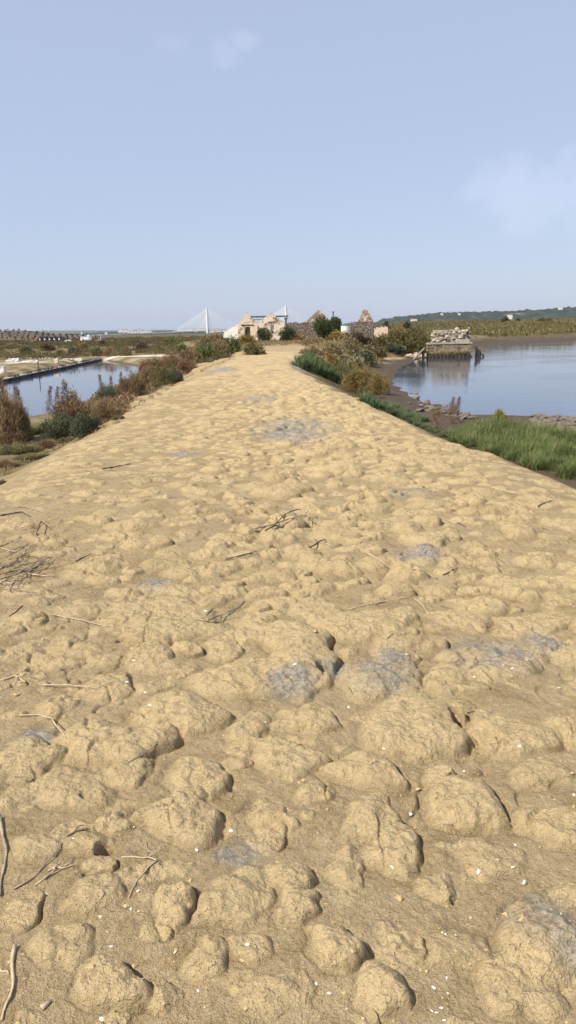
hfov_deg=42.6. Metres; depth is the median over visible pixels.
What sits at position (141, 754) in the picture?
twig
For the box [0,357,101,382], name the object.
pond wall
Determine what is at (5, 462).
creeping mat
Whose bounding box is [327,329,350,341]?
shrub
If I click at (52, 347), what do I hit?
bush
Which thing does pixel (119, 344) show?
scrub
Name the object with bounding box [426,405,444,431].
shrub
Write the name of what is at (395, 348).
shrub
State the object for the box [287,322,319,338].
stone wall
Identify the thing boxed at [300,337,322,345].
shrub
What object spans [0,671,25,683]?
twig
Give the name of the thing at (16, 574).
twig
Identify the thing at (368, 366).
scrub
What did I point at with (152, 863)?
twig
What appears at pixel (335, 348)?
shrub
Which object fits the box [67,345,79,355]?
bush
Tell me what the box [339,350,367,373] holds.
shrub
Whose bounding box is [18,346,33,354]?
bush
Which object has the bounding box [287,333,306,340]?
shrub
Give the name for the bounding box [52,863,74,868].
twig
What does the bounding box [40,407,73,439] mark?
shrub
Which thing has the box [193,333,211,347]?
shrub
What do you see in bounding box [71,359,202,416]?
scrub
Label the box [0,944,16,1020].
twig
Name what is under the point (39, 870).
twig
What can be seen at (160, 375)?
shrub
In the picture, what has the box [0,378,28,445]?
shrub
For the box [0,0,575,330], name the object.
sky
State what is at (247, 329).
door
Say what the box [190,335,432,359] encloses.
scrub
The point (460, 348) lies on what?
quay wall
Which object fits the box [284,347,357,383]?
grass
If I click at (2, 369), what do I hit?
broken wall
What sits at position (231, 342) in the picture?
shrub
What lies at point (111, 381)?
plume grass
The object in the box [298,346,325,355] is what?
shrub
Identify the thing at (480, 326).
reed bed
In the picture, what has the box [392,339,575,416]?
river water
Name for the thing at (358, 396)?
grass
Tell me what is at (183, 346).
bush
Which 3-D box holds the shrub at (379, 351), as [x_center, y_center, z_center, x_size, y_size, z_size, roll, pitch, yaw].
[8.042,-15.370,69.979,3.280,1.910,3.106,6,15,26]
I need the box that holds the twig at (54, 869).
[44,858,63,878]
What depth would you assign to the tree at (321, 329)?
100.08 m
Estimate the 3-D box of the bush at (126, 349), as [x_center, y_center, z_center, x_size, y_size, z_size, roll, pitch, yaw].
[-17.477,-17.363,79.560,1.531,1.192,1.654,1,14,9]
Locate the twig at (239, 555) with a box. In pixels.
[225,551,256,559]
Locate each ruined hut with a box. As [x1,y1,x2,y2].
[237,313,257,339]
[258,313,284,339]
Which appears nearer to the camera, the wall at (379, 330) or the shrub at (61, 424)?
the shrub at (61, 424)
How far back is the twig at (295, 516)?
6.32 m
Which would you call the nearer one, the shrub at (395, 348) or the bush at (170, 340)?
the shrub at (395, 348)
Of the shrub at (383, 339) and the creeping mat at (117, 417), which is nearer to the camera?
the creeping mat at (117, 417)
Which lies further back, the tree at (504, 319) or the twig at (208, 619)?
the tree at (504, 319)
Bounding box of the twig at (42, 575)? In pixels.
[28,573,56,576]
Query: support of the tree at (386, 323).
on the ground at (397, 395)
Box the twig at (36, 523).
[17,518,57,528]
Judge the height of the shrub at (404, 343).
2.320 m
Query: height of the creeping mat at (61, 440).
0.162 m
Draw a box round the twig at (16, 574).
[0,568,34,579]
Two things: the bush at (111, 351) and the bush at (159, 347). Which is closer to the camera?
the bush at (111, 351)
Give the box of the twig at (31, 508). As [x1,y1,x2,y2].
[18,505,47,513]
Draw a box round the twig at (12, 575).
[0,568,27,583]
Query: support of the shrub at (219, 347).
on the ground at (397, 395)
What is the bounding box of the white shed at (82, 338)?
[80,335,91,340]
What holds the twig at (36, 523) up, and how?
on the dirt path
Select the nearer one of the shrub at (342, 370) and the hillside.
the shrub at (342, 370)
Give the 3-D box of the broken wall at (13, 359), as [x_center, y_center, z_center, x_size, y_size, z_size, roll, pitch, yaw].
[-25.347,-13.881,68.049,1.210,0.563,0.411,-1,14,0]
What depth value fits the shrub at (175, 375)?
26.79 m
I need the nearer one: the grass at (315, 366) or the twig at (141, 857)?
the twig at (141, 857)
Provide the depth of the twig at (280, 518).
6.31 m
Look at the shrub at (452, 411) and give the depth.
24.08 m
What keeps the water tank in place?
on the ground at (397, 395)
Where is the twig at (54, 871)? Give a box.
[36,857,74,884]
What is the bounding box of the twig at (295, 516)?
[252,511,319,528]
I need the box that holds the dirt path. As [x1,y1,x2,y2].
[0,346,575,1023]
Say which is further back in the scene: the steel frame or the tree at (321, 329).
the steel frame
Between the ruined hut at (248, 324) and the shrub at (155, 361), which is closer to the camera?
the shrub at (155, 361)
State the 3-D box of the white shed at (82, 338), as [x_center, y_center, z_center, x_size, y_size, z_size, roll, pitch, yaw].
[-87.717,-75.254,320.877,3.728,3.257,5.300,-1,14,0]
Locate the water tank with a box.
[341,323,349,333]
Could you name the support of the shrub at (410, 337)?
on the ground at (397, 395)
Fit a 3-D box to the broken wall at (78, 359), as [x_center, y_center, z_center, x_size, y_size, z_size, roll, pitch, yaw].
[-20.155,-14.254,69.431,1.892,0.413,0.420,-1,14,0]
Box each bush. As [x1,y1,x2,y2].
[5,342,19,348]
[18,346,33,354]
[39,342,56,350]
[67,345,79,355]
[77,342,87,348]
[90,347,102,355]
[100,346,117,356]
[119,346,131,355]
[135,341,148,352]
[154,345,163,352]
[162,337,178,345]
[175,341,188,350]
[256,327,273,341]
[278,325,295,341]
[393,326,405,333]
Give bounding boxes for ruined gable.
[303,310,326,337]
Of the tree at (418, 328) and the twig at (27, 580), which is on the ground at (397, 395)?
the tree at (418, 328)
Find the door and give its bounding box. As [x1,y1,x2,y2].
[245,326,249,335]
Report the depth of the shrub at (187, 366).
41.45 m
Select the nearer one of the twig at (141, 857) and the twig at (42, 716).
the twig at (141, 857)
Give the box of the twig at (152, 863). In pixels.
[128,860,157,897]
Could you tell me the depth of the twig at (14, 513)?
6.64 m
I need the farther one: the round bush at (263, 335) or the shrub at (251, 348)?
the round bush at (263, 335)
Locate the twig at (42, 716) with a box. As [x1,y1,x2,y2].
[19,714,66,737]
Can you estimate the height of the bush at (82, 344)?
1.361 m
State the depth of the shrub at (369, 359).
59.38 m
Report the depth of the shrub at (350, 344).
64.92 m
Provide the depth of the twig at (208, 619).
4.40 m
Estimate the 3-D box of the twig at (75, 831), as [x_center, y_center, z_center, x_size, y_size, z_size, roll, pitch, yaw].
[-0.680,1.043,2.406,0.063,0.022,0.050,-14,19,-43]
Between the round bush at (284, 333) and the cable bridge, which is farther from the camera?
the cable bridge
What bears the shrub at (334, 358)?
on the ground at (397, 395)
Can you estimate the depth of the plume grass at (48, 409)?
18.77 m
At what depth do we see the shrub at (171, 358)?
44.60 m
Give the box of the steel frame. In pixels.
[251,315,287,329]
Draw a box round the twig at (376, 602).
[348,596,412,609]
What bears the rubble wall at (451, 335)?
on the quay wall at (460, 348)
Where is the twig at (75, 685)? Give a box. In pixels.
[42,681,113,687]
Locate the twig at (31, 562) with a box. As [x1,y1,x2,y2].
[14,557,50,566]
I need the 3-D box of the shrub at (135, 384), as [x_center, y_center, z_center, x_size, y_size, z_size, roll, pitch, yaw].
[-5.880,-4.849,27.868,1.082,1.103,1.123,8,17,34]
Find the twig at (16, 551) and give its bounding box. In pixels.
[6,543,28,557]
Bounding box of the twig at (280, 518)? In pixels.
[265,509,300,530]
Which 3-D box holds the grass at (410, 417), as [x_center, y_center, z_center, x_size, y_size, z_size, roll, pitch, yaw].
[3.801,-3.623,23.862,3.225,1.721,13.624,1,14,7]
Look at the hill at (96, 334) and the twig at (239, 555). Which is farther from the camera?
the hill at (96, 334)
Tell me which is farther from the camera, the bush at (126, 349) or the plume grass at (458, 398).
the bush at (126, 349)
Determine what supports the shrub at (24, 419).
on the ground at (397, 395)
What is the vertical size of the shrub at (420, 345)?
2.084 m
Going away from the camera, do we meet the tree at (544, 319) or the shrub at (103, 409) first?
the shrub at (103, 409)
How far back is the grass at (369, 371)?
47.88 m
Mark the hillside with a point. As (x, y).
(15, 333)
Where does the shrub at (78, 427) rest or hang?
on the ground at (397, 395)
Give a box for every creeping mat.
[0,441,44,454]
[0,459,22,467]
[13,452,49,461]
[25,438,56,448]
[55,436,75,443]
[112,415,123,420]
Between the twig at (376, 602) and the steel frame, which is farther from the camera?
the steel frame
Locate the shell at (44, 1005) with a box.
[40,1000,51,1009]
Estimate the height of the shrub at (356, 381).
1.566 m
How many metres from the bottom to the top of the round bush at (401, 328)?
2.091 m
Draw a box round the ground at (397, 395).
[0,329,575,488]
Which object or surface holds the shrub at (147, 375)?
on the ground at (397, 395)
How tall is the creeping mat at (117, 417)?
0.138 m
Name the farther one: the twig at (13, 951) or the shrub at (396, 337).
the shrub at (396, 337)
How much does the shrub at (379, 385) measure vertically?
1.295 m
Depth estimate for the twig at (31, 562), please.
5.25 m
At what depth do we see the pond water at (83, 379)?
41.89 m
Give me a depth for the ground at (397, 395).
40.92 m
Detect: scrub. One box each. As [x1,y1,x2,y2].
[0,335,236,363]
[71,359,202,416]
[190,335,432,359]
[341,348,385,385]
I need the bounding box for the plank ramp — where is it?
[413,348,428,359]
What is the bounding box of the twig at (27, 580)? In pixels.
[7,580,44,581]
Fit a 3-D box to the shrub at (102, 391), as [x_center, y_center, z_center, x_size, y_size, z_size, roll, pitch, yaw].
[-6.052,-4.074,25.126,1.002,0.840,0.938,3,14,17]
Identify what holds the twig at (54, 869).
on the dirt path
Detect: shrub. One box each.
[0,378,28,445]
[11,395,34,441]
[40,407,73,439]
[49,385,91,426]
[67,408,102,437]
[89,396,117,422]
[95,380,121,399]
[117,370,147,395]
[133,363,157,386]
[137,355,166,372]
[151,362,170,385]
[160,350,182,369]
[164,363,183,383]
[176,354,198,373]
[179,346,202,361]
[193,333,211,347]
[196,342,217,361]
[207,331,224,344]
[211,338,230,357]
[223,334,242,353]
[237,332,257,344]
[242,341,267,354]
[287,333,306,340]
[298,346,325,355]
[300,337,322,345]
[319,346,344,369]
[320,341,346,358]
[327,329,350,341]
[333,363,350,376]
[336,335,362,353]
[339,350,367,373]
[339,362,373,394]
[341,331,379,345]
[353,348,377,365]
[361,340,387,357]
[365,370,390,394]
[371,332,391,347]
[377,342,408,355]
[386,329,407,343]
[399,335,415,351]
[401,331,418,345]
[413,336,425,352]
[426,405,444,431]
[446,401,458,423]
[493,407,508,421]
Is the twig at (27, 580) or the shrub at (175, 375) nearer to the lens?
the twig at (27, 580)
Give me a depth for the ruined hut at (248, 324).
108.45 m
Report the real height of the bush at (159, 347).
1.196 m
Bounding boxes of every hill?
[35,330,176,334]
[68,331,223,335]
[373,306,575,324]
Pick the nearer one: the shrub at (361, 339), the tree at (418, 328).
the shrub at (361, 339)
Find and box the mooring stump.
[474,345,480,356]
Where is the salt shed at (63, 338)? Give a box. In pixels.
[56,336,66,341]
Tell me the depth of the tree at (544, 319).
406.56 m
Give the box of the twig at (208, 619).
[195,601,244,621]
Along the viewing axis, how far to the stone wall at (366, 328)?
118.15 m
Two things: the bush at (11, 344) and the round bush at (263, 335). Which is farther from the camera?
the bush at (11, 344)
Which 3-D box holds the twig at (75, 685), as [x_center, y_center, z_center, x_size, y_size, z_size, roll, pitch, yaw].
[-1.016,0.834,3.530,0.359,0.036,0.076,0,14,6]
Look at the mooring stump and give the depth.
81.62 m
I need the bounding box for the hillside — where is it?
[0,330,132,340]
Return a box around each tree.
[312,314,341,341]
[382,321,390,328]
[401,324,430,347]
[402,320,411,328]
[500,316,509,322]
[538,317,551,320]
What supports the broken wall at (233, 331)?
on the ground at (397, 395)
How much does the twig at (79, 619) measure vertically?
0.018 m
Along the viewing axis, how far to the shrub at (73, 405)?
18.75 m
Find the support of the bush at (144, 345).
on the ground at (397, 395)
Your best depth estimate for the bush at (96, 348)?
80.97 m
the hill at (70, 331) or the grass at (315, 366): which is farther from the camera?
the hill at (70, 331)
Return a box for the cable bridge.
[80,306,306,335]
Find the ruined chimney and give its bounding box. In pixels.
[358,310,372,321]
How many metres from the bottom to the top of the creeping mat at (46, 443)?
0.217 m
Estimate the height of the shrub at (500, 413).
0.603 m
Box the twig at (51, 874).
[38,865,66,881]
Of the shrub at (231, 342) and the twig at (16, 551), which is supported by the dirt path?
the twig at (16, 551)
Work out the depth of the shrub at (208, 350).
55.27 m
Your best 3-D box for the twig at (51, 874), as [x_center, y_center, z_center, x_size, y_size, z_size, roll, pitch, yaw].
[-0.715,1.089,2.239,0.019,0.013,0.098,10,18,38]
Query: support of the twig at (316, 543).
on the dirt path
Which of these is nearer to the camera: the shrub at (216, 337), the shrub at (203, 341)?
the shrub at (203, 341)
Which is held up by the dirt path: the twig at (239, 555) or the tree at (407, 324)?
the twig at (239, 555)
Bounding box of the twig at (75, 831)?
[67,825,87,836]
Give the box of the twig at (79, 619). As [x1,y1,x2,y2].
[51,614,108,626]
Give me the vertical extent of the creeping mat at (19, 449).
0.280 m
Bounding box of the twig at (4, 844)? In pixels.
[0,814,7,895]
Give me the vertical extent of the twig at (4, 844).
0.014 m
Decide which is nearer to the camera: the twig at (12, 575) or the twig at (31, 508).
the twig at (12, 575)
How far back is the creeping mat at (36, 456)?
14.46 m
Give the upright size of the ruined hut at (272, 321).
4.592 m
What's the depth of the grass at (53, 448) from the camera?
14.82 m
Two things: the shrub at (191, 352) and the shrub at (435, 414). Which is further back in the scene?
the shrub at (191, 352)
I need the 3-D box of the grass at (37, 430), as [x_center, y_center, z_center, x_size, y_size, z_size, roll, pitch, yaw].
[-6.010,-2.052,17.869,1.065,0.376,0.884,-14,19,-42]
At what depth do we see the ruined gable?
125.52 m
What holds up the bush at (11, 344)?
on the ground at (397, 395)
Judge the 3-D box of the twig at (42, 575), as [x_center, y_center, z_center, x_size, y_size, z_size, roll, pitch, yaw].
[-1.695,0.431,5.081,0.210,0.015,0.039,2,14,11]
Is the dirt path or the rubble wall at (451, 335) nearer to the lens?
the dirt path
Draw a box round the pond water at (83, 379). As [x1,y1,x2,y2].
[0,360,139,416]
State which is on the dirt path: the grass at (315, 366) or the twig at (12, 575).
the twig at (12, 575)
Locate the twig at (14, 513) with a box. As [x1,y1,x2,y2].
[0,511,30,516]
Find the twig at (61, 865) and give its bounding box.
[48,860,73,870]
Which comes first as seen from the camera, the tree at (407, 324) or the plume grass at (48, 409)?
the plume grass at (48, 409)
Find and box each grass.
[0,376,25,408]
[1,358,229,474]
[28,421,54,434]
[43,379,70,418]
[98,372,124,389]
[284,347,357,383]
[306,369,545,468]
[352,388,452,437]
[361,368,575,466]
[443,413,575,479]
[448,396,460,417]
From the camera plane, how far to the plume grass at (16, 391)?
18.18 m
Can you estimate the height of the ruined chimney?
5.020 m
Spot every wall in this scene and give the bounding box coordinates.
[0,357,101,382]
[0,366,5,372]
[5,358,19,361]
[63,358,83,361]
[223,325,237,340]
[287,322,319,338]
[347,321,373,337]
[374,326,387,336]
[426,339,471,357]
[431,327,470,342]
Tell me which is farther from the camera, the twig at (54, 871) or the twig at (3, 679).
the twig at (3, 679)
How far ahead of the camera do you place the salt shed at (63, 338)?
318.86 m
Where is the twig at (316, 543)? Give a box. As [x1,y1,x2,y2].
[308,539,325,547]
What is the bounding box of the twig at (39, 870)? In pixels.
[14,843,61,888]
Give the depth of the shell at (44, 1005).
1.79 m
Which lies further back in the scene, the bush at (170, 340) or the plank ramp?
the bush at (170, 340)
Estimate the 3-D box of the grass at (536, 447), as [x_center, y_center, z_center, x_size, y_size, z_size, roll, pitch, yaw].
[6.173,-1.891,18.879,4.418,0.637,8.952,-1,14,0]
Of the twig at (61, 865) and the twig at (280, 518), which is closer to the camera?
the twig at (61, 865)
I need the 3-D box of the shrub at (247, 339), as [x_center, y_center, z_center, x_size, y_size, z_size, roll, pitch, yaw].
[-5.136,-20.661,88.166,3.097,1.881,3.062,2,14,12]
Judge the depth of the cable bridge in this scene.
2321.32 m
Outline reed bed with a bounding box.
[340,318,575,336]
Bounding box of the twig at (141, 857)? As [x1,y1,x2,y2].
[121,850,162,859]
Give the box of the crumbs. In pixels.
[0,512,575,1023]

